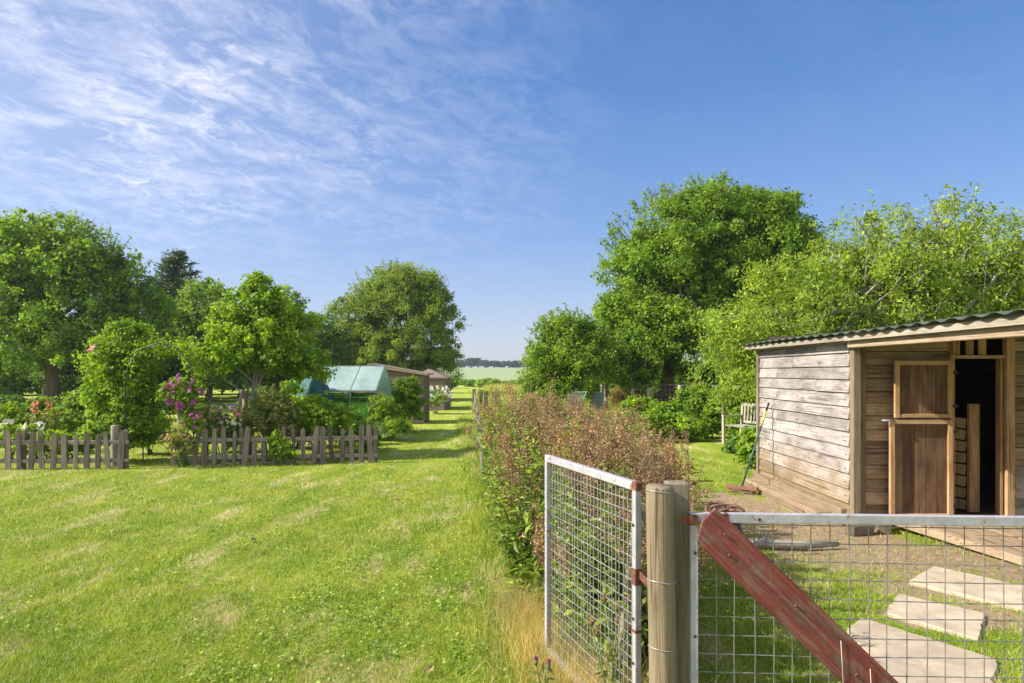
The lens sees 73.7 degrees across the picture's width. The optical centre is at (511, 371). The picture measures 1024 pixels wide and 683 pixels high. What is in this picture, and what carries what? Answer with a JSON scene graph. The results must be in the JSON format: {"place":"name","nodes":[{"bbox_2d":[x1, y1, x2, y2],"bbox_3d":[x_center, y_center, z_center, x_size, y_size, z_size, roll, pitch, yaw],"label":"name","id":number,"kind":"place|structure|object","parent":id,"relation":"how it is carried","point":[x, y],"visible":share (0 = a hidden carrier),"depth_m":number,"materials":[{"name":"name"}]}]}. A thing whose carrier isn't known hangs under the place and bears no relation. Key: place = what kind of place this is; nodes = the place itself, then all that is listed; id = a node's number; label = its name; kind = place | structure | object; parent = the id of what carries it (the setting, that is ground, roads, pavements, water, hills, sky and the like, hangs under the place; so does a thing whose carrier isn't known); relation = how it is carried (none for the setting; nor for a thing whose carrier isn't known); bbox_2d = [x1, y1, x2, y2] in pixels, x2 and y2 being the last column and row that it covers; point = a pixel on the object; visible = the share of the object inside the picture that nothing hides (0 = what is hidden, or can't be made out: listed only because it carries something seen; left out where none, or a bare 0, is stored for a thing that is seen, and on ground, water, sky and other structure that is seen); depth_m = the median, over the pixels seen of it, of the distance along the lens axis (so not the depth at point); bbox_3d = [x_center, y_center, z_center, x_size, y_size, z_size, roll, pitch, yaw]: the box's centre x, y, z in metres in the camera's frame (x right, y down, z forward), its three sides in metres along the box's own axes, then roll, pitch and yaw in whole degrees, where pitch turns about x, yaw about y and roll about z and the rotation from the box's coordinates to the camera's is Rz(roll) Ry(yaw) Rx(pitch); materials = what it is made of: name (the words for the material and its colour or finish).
{"place":"outdoors","nodes":[
{"label":"outdoors","id":0,"kind":"place"},
{"bbox_2d":[348,409,367,425],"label":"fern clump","id":1,"kind":"object","parent":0,"point":[361,416],"visible":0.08,"depth_m":14.90,"materials":[{"name":"green plant"}]},
{"bbox_2d":[430,385,452,413],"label":"daisy clump","id":2,"kind":"object","parent":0,"point":[436,397],"visible":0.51,"depth_m":25.84,"materials":[{"name":"white plant"}]},
{"bbox_2d":[437,368,538,380],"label":"field","id":3,"kind":"structure","parent":0,"point":[503,374],"depth_m":182.06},
{"bbox_2d":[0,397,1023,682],"bbox_3d":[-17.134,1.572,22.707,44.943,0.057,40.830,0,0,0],"label":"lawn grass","id":4,"kind":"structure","parent":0,"point":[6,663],"depth_m":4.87,"materials":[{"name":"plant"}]},
{"bbox_2d":[0,385,1023,682],"bbox_3d":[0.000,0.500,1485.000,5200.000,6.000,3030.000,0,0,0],"label":"ground","id":5,"kind":"structure","parent":0,"point":[462,403],"depth_m":6.05,"materials":[{"name":"plant"}]},
{"bbox_2d":[0,418,29,458],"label":"border plant","id":6,"kind":"object","parent":5,"relation":"on","point":[12,429],"visible":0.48,"depth_m":12.12,"materials":[{"name":"green plant"}]},
{"bbox_2d":[0,394,30,410],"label":"garden bush","id":7,"kind":"object","parent":5,"relation":"on","point":[4,399],"visible":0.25,"depth_m":23.82,"materials":[{"name":"green plant"}]},
{"bbox_2d":[0,400,36,433],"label":"garden shrub","id":8,"kind":"object","parent":5,"relation":"on","point":[8,412],"visible":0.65,"depth_m":15.36,"materials":[{"name":"green plant"}]},
{"bbox_2d":[14,421,50,458],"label":"border plant","id":9,"kind":"object","parent":5,"relation":"on","point":[30,427],"visible":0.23,"depth_m":12.34,"materials":[{"name":"white plant"}]},
{"bbox_2d":[0,356,70,397],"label":"broadleaf tree","id":10,"kind":"object","parent":5,"relation":"on","point":[13,388],"visible":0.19,"depth_m":37.63,"materials":[{"name":"green plant"}]},
{"bbox_2d":[25,400,51,453],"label":"border plant","id":11,"kind":"object","parent":5,"relation":"on","point":[37,414],"visible":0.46,"depth_m":13.18,"materials":[{"name":"green plant"}]},
{"bbox_2d":[22,396,61,414],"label":"garden bush","id":12,"kind":"object","parent":5,"relation":"on","point":[41,405],"visible":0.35,"depth_m":22.70,"materials":[{"name":"green plant"}]},
{"bbox_2d":[27,429,73,458],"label":"border plant","id":13,"kind":"object","parent":5,"relation":"on","point":[47,435],"visible":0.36,"depth_m":12.00,"materials":[{"name":"green plant"}]},
{"bbox_2d":[44,399,61,451],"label":"border plant","id":14,"kind":"object","parent":5,"relation":"on","point":[53,424],"visible":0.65,"depth_m":13.60,"materials":[{"name":"green plant"}]},
{"bbox_2d":[22,332,93,399],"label":"broadleaf tree","id":15,"kind":"object","parent":5,"relation":"on","point":[73,381],"visible":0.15,"depth_m":34.79,"materials":[{"name":"green plant"}]},
{"bbox_2d":[39,405,85,432],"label":"garden shrub","id":16,"kind":"object","parent":5,"relation":"on","point":[69,421],"visible":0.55,"depth_m":14.90,"materials":[{"name":"green plant"}]},
{"bbox_2d":[0,430,128,469],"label":"picket fence","id":17,"kind":"object","parent":5,"relation":"on","point":[21,443],"visible":0.93,"depth_m":11.20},
{"bbox_2d":[57,429,94,458],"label":"border plant","id":18,"kind":"object","parent":5,"relation":"on","point":[80,447],"visible":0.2,"depth_m":12.26,"materials":[{"name":"green plant"}]},
{"bbox_2d":[56,390,109,420],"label":"garden bush","id":19,"kind":"object","parent":5,"relation":"on","point":[77,408],"visible":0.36,"depth_m":20.69,"materials":[{"name":"green plant"}]},
{"bbox_2d":[0,206,181,399],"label":"broadleaf tree","id":20,"kind":"object","parent":5,"relation":"on","point":[49,279],"visible":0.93,"depth_m":26.85,"materials":[{"name":"green plant"}]},
{"bbox_2d":[111,425,119,466],"bbox_3d":[-6.712,1.266,11.550,0.136,0.728,0.136,0,0,0],"label":"wooden post","id":21,"kind":"object","parent":5,"relation":"on","point":[115,430],"visible":0.65,"depth_m":11.49,"materials":[{"name":"wood"}]},
{"bbox_2d":[70,316,216,449],"bbox_3d":[-6.556,0.323,12.132,2.654,2.658,1.409,0,0,0],"label":"climbing shrub","id":22,"kind":"object","parent":5,"relation":"on","point":[108,360],"visible":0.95,"depth_m":11.90,"materials":[{"name":"green plant"}]},
{"bbox_2d":[146,419,174,454],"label":"garden shrub","id":23,"kind":"object","parent":5,"relation":"on","point":[149,450],"visible":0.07,"depth_m":13.18,"materials":[{"name":"green plant"}]},
{"bbox_2d":[125,342,208,461],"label":"garden arch","id":24,"kind":"structure","parent":5,"relation":"on","point":[207,394],"depth_m":11.73,"materials":[{"name":"metal"}]},
{"bbox_2d":[145,319,191,389],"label":"broadleaf tree","id":25,"kind":"object","parent":5,"relation":"on","point":[174,370],"visible":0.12,"depth_m":32.52,"materials":[{"name":"green plant"}]},
{"bbox_2d":[159,383,195,419],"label":"garden bush","id":26,"kind":"object","parent":5,"relation":"on","point":[170,408],"visible":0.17,"depth_m":22.77,"materials":[{"name":"green plant"}]},
{"bbox_2d":[156,419,200,466],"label":"rose bush","id":27,"kind":"object","parent":5,"relation":"on","point":[181,439],"visible":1,"depth_m":11.38,"materials":[{"name":"green plant"}]},
{"bbox_2d":[150,373,207,465],"bbox_3d":[-5.634,0.807,11.583,0.914,1.590,0.547,0,0,0],"label":"clematis","id":28,"kind":"object","parent":5,"relation":"on","point":[187,395],"visible":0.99,"depth_m":11.51,"materials":[{"name":"green plant"}]},
{"bbox_2d":[138,248,252,374],"bbox_3d":[-18.270,-2.600,37.283,8.665,8.400,7.943,0,0,0],"label":"conifer tree","id":29,"kind":"object","parent":5,"relation":"on","point":[172,276],"visible":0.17,"depth_m":37.13,"materials":[{"name":"green plant"}]},
{"bbox_2d":[184,403,225,433],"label":"garden shrub","id":30,"kind":"object","parent":5,"relation":"on","point":[206,415],"visible":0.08,"depth_m":15.37,"materials":[{"name":"green plant"}]},
{"bbox_2d":[168,276,248,402],"bbox_3d":[-16.050,-1.674,35.967,5.469,6.708,4.232,0,0,0],"label":"broadleaf tree","id":31,"kind":"object","parent":5,"relation":"on","point":[192,320],"visible":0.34,"depth_m":35.17,"materials":[{"name":"green plant"}]},
{"bbox_2d":[191,403,257,459],"bbox_3d":[-5.247,1.083,12.394,1.280,1.049,0.731,0,0,0],"label":"rose bush","id":32,"kind":"object","parent":5,"relation":"on","point":[229,426],"visible":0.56,"depth_m":12.30,"materials":[{"name":"green plant"}]},
{"bbox_2d":[242,391,247,422],"bbox_3d":[-5.002,0.975,12.800,0.120,1.250,0.114,0,0,0],"label":"wooden post","id":33,"kind":"object","parent":5,"relation":"on","point":[245,400],"visible":0.28,"depth_m":12.76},
{"bbox_2d":[181,268,340,454],"bbox_3d":[-4.793,-0.146,12.975,2.987,3.607,1.884,0,0,0],"label":"maple tree","id":34,"kind":"object","parent":5,"relation":"on","point":[288,353],"visible":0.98,"depth_m":12.70,"materials":[{"name":"green plant"}]},
{"bbox_2d":[0,487,524,682],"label":"clover","id":35,"kind":"object","parent":5,"relation":"on","point":[255,668],"visible":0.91,"depth_m":4.61,"materials":[{"name":"green plant"}]},
{"bbox_2d":[235,381,307,460],"bbox_3d":[-4.332,0.877,12.315,1.326,1.456,0.841,0,0,0],"label":"rosemary bush","id":36,"kind":"object","parent":5,"relation":"on","point":[277,411],"visible":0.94,"depth_m":12.19,"materials":[{"name":"green plant"}]},
{"bbox_2d":[170,424,377,466],"bbox_3d":[-4.075,1.263,11.814,3.450,0.714,0.121,0,0,-7],"label":"picket fence","id":37,"kind":"object","parent":5,"relation":"on","point":[319,438],"visible":0.87,"depth_m":11.81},
{"bbox_2d":[239,280,318,390],"bbox_3d":[-13.625,-1.841,40.012,6.852,7.000,5.050,0,0,0],"label":"broadleaf tree","id":38,"kind":"object","parent":5,"relation":"on","point":[264,380],"visible":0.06,"depth_m":39.85,"materials":[{"name":"green plant"}]},
{"bbox_2d":[263,429,298,464],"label":"ivy clump","id":39,"kind":"object","parent":5,"relation":"on","point":[286,452],"visible":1,"depth_m":11.69,"materials":[{"name":"green plant"}]},
{"bbox_2d":[278,379,302,404],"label":"garden bush","id":40,"kind":"object","parent":5,"relation":"on","point":[292,387],"visible":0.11,"depth_m":19.36,"materials":[{"name":"green plant"}]},
{"bbox_2d":[269,404,316,449],"bbox_3d":[-4.147,1.075,12.874,0.850,1.061,0.730,0,0,-28],"label":"garden shrub","id":41,"kind":"object","parent":5,"relation":"on","point":[297,444],"visible":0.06,"depth_m":12.84,"materials":[{"name":"green plant"}]},
{"bbox_2d":[275,386,317,446],"bbox_3d":[-4.483,0.957,14.580,1.034,1.300,0.970,0,0,-36],"label":"garden shrub","id":42,"kind":"object","parent":5,"relation":"on","point":[300,390],"visible":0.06,"depth_m":14.55,"materials":[{"name":"green plant"}]},
{"bbox_2d":[297,373,331,403],"bbox_3d":[-4.583,0.786,15.832,0.798,1.628,0.805,0,0,0],"label":"tent","id":43,"kind":"object","parent":5,"relation":"on","point":[315,386],"visible":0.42,"depth_m":15.60,"materials":[{"name":"teal fabric"}]},
{"bbox_2d":[275,311,358,383],"bbox_3d":[-10.905,-0.883,38.038,5.031,5.184,4.352,0,0,0],"label":"broadleaf tree","id":44,"kind":"object","parent":5,"relation":"on","point":[326,335],"visible":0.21,"depth_m":37.05,"materials":[{"name":"green plant"}]},
{"bbox_2d":[276,390,359,449],"bbox_3d":[-3.538,0.971,12.606,1.622,1.272,0.915,0,0,0],"label":"leafy shrub","id":45,"kind":"object","parent":5,"relation":"on","point":[332,416],"visible":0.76,"depth_m":12.46,"materials":[{"name":"green plant"}]},
{"bbox_2d":[311,366,392,435],"bbox_3d":[-4.085,0.720,17.100,1.831,1.760,2.240,0,0,0],"label":"greenhouse","id":46,"kind":"object","parent":5,"relation":"on","point":[355,387],"visible":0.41,"depth_m":16.28,"materials":[{"name":"teal glass"}]},
{"bbox_2d":[334,419,372,458],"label":"leafy shrub","id":47,"kind":"object","parent":5,"relation":"on","point":[348,426],"visible":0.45,"depth_m":12.47,"materials":[{"name":"green plant"}]},
{"bbox_2d":[355,425,381,452],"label":"garden shrub","id":48,"kind":"object","parent":5,"relation":"on","point":[365,445],"visible":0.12,"depth_m":13.57,"materials":[{"name":"green plant"}]},
{"bbox_2d":[364,392,417,440],"bbox_3d":[-2.853,1.028,15.831,1.436,1.158,0.977,0,0,44],"label":"shrub","id":49,"kind":"object","parent":5,"relation":"on","point":[382,408],"visible":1,"depth_m":15.69,"materials":[{"name":"green plant"}]},
{"bbox_2d":[320,257,470,380],"bbox_3d":[-6.602,-2.409,38.985,7.849,8.158,6.166,0,0,15],"label":"ash tree","id":50,"kind":"object","parent":5,"relation":"on","point":[420,297],"visible":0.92,"depth_m":37.89,"materials":[{"name":"green plant"}]},
{"bbox_2d":[366,363,433,423],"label":"garden shed","id":51,"kind":"structure","parent":5,"relation":"on","point":[394,373],"depth_m":20.99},
{"bbox_2d":[391,374,428,425],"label":"clipped bush","id":52,"kind":"object","parent":5,"relation":"on","point":[406,397],"visible":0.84,"depth_m":18.16,"materials":[{"name":"green plant"}]},
{"bbox_2d":[423,369,451,409],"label":"garden shed","id":53,"kind":"structure","parent":5,"relation":"on","point":[440,379],"depth_m":28.51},
{"bbox_2d":[464,357,478,367],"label":"distant tree","id":54,"kind":"object","parent":5,"relation":"on","point":[471,361],"visible":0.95,"depth_m":403.23,"materials":[{"name":"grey plant"}]},
{"bbox_2d":[474,393,481,473],"bbox_3d":[-0.961,1.175,18.300,0.007,0.850,17.440,0,0,-4],"label":"wire netting","id":55,"kind":"object","parent":5,"relation":"on","point":[478,422],"visible":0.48,"depth_m":13.39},
{"bbox_2d":[475,377,500,387],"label":"hedge bush","id":56,"kind":"object","parent":5,"relation":"on","point":[481,382],"visible":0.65,"depth_m":69.53,"materials":[{"name":"green plant"}]},
{"bbox_2d":[501,360,517,367],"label":"distant tree","id":57,"kind":"object","parent":5,"relation":"on","point":[512,364],"visible":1,"depth_m":399.21,"materials":[{"name":"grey plant"}]},
{"bbox_2d":[448,416,588,682],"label":"edge grass","id":58,"kind":"structure","parent":5,"relation":"on","point":[472,459],"depth_m":5.96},
{"bbox_2d":[528,655,557,682],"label":"thistle","id":59,"kind":"object","parent":5,"relation":"on","point":[544,667],"visible":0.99,"depth_m":3.15,"materials":[{"name":"green plant"}]},
{"bbox_2d":[514,302,624,406],"bbox_3d":[1.898,-0.325,22.873,3.694,3.969,3.119,0,0,0],"label":"plum tree","id":60,"kind":"object","parent":5,"relation":"on","point":[569,348],"visible":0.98,"depth_m":22.34,"materials":[{"name":"green plant"}]},
{"bbox_2d":[567,391,587,409],"bbox_3d":[2.100,1.107,21.946,0.657,0.986,0.137,0,0,0],"label":"standing panel","id":61,"kind":"object","parent":5,"relation":"on","point":[579,393],"visible":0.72,"depth_m":21.98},
{"bbox_2d":[447,566,722,682],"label":"dry grass","id":62,"kind":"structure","parent":5,"relation":"on","point":[533,611],"depth_m":3.72,"materials":[{"name":"plant"}]},
{"bbox_2d":[467,382,707,682],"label":"dock leaves","id":63,"kind":"object","parent":5,"relation":"on","point":[511,528],"visible":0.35,"depth_m":4.53,"materials":[{"name":"green plant"}]},
{"bbox_2d":[462,380,713,681],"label":"weed stems","id":64,"kind":"object","parent":5,"relation":"on","point":[556,492],"visible":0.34,"depth_m":4.93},
{"bbox_2d":[458,367,714,607],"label":"dock seed heads","id":65,"kind":"object","parent":64,"relation":"attached to","point":[647,472],"visible":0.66,"depth_m":5.32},
{"bbox_2d":[590,392,603,413],"bbox_3d":[2.800,1.129,22.490,0.461,0.941,0.050,0,0,0],"label":"standing panel","id":66,"kind":"object","parent":5,"relation":"on","point":[598,400],"visible":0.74,"depth_m":22.48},
{"bbox_2d":[584,379,621,402],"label":"shrub","id":67,"kind":"object","parent":5,"relation":"on","point":[608,383],"visible":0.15,"depth_m":28.61,"materials":[{"name":"green plant"}]},
{"bbox_2d":[589,615,630,682],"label":"thistle","id":68,"kind":"object","parent":5,"relation":"on","point":[603,672],"visible":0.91,"depth_m":2.97,"materials":[{"name":"green plant"}]},
{"bbox_2d":[602,592,630,682],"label":"thistle","id":69,"kind":"object","parent":5,"relation":"on","point":[611,633],"visible":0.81,"depth_m":3.04,"materials":[{"name":"green plant"}]},
{"bbox_2d":[609,385,637,406],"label":"dry bush","id":70,"kind":"object","parent":5,"relation":"on","point":[619,394],"visible":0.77,"depth_m":25.88,"materials":[{"name":"brown plant"}]},
{"bbox_2d":[615,409,641,429],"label":"bramble","id":71,"kind":"object","parent":5,"relation":"on","point":[629,412],"visible":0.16,"depth_m":16.64,"materials":[{"name":"green plant"}]},
{"bbox_2d":[614,502,645,682],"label":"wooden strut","id":72,"kind":"object","parent":5,"relation":"on","point":[643,511],"visible":0.28,"depth_m":3.32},
{"bbox_2d":[608,394,661,420],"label":"shrub","id":73,"kind":"object","parent":5,"relation":"on","point":[632,400],"visible":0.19,"depth_m":17.29,"materials":[{"name":"green plant"}]},
{"bbox_2d":[625,410,680,440],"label":"bramble","id":74,"kind":"object","parent":5,"relation":"on","point":[651,416],"visible":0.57,"depth_m":15.37,"materials":[{"name":"green plant"}]},
{"bbox_2d":[645,483,677,682],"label":"wooden post","id":75,"kind":"object","parent":5,"relation":"on","point":[660,543],"visible":1,"depth_m":2.53,"materials":[{"name":"wood"}]},
{"bbox_2d":[545,455,646,682],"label":"gate","id":76,"kind":"structure","parent":75,"relation":"attached to","point":[638,575],"depth_m":3.14,"materials":[{"name":"metal"}]},
{"bbox_2d":[681,508,1023,682],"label":"gate","id":77,"kind":"structure","parent":75,"relation":"attached to","point":[809,624],"depth_m":2.50,"materials":[{"name":"metal"}]},
{"bbox_2d":[704,501,744,511],"bbox_3d":[0.815,0.544,2.618,0.152,0.095,0.052,0,0,0],"label":"rope coil","id":78,"kind":"object","parent":77,"relation":"attached to","point":[729,507],"visible":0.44,"depth_m":2.61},
{"bbox_2d":[650,384,677,401],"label":"dry bush","id":79,"kind":"object","parent":5,"relation":"on","point":[662,397],"visible":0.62,"depth_m":25.31,"materials":[{"name":"brown plant"}]},
{"bbox_2d":[640,374,691,398],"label":"shrub","id":80,"kind":"object","parent":5,"relation":"on","point":[683,383],"visible":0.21,"depth_m":27.64,"materials":[{"name":"green plant"}]},
{"bbox_2d":[641,400,699,427],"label":"shrub","id":81,"kind":"object","parent":5,"relation":"on","point":[671,411],"visible":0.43,"depth_m":16.26,"materials":[{"name":"green plant"}]},
{"bbox_2d":[664,480,689,682],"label":"wooden post","id":82,"kind":"object","parent":5,"relation":"on","point":[681,498],"visible":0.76,"depth_m":2.62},
{"bbox_2d":[673,413,711,440],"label":"bramble","id":83,"kind":"object","parent":5,"relation":"on","point":[698,428],"visible":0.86,"depth_m":15.62,"materials":[{"name":"green plant"}]},
{"bbox_2d":[669,382,716,418],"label":"shrub","id":84,"kind":"object","parent":5,"relation":"on","point":[694,399],"visible":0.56,"depth_m":19.26,"materials":[{"name":"green plant"}]},
{"bbox_2d":[677,357,721,388],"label":"understorey bush","id":85,"kind":"object","parent":5,"relation":"on","point":[704,371],"visible":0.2,"depth_m":29.26,"materials":[{"name":"green plant"}]},
{"bbox_2d":[582,168,841,402],"bbox_3d":[7.308,-2.870,25.418,10.822,9.145,6.168,0,0,0],"label":"lime tree","id":86,"kind":"object","parent":5,"relation":"on","point":[704,245],"visible":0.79,"depth_m":24.17,"materials":[{"name":"green plant"}]},
{"bbox_2d":[699,406,727,437],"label":"bramble","id":87,"kind":"object","parent":5,"relation":"on","point":[714,421],"visible":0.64,"depth_m":16.46,"materials":[{"name":"green plant"}]},
{"bbox_2d":[706,360,744,387],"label":"understorey bush","id":88,"kind":"object","parent":5,"relation":"on","point":[714,383],"visible":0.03,"depth_m":28.77,"materials":[{"name":"green plant"}]},
{"bbox_2d":[703,376,755,418],"bbox_3d":[5.888,0.832,17.545,1.825,1.645,1.343,0,0,28],"label":"shrub","id":89,"kind":"object","parent":5,"relation":"on","point":[711,403],"visible":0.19,"depth_m":17.37,"materials":[{"name":"green plant"}]},
{"bbox_2d":[721,433,740,453],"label":"shrub","id":90,"kind":"object","parent":5,"relation":"on","point":[731,443],"visible":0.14,"depth_m":13.36,"materials":[{"name":"green plant"}]},
{"bbox_2d":[721,402,755,444],"bbox_3d":[5.143,1.140,14.609,0.610,0.924,1.270,0,0,-22],"label":"garden bench","id":91,"kind":"object","parent":5,"relation":"on","point":[742,415],"visible":0.41,"depth_m":15.05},
{"bbox_2d":[726,404,755,437],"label":"bramble","id":92,"kind":"object","parent":5,"relation":"on","point":[733,431],"visible":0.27,"depth_m":15.77,"materials":[{"name":"green plant"}]},
{"bbox_2d":[733,425,755,468],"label":"shrub","id":93,"kind":"object","parent":5,"relation":"on","point":[745,446],"visible":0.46,"depth_m":11.20,"materials":[{"name":"green plant"}]},
{"bbox_2d":[725,402,769,494],"bbox_3d":[3.139,1.004,8.995,0.598,1.199,0.301,0,0,2],"label":"broom","id":94,"kind":"object","parent":5,"relation":"on","point":[742,489],"visible":1,"depth_m":9.02,"materials":[{"name":"green wood"}]},
{"bbox_2d":[748,531,839,548],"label":"fallen branch","id":95,"kind":"object","parent":5,"relation":"on","point":[764,539],"visible":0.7,"depth_m":6.11,"materials":[{"name":"wood"}]},
{"bbox_2d":[675,180,1023,411],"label":"cherry tree","id":96,"kind":"object","parent":5,"relation":"on","point":[903,276],"visible":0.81,"depth_m":13.52,"materials":[{"name":"green plant"}]},
{"bbox_2d":[845,525,873,536],"bbox_3d":[3.420,1.550,6.720,0.260,0.100,0.120,0,0,-17],"label":"wood block","id":97,"kind":"object","parent":5,"relation":"on","point":[858,531],"depth_m":6.66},
{"bbox_2d":[742,308,1023,515],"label":"timber shed","id":98,"kind":"structure","parent":5,"relation":"on","point":[925,418],"depth_m":7.05,"materials":[{"name":"wood"}]},
{"bbox_2d":[889,420,957,514],"bbox_3d":[4.178,0.983,6.944,0.685,0.995,0.054,0,0,0],"label":"lower door","id":99,"kind":"structure","parent":98,"relation":"in","point":[920,451],"depth_m":6.95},
{"bbox_2d":[894,361,957,417],"bbox_3d":[4.202,0.175,6.944,0.635,0.580,0.054,0,0,0],"label":"upper door","id":100,"kind":"structure","parent":98,"relation":"in","point":[922,389],"depth_m":6.95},
{"bbox_2d":[875,525,891,534],"bbox_3d":[3.720,1.550,6.850,0.120,0.100,0.260,0,0,21],"label":"wood block","id":101,"kind":"object","parent":5,"relation":"on","point":[881,530],"depth_m":6.73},
{"bbox_2d":[847,618,998,682],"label":"paving slab","id":102,"kind":"structure","parent":5,"relation":"on","point":[916,666],"depth_m":3.77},
{"bbox_2d":[887,594,983,640],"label":"paving slab","id":103,"kind":"structure","parent":5,"relation":"on","point":[897,610],"depth_m":4.42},
{"bbox_2d":[895,525,1023,564],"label":"wooden ramp","id":104,"kind":"structure","parent":5,"relation":"on","point":[994,537],"depth_m":6.26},
{"bbox_2d":[909,567,1021,610],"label":"paving slab","id":105,"kind":"structure","parent":5,"relation":"on","point":[994,593],"depth_m":5.01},
{"bbox_2d":[0,0,1023,367],"label":"sky","id":106,"kind":"structure","parent":0,"point":[492,145],"materials":[{"name":"blue"}]},
{"bbox_2d":[463,380,659,425],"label":"meadow grass","id":107,"kind":"structure","parent":0,"point":[501,389],"depth_m":32.16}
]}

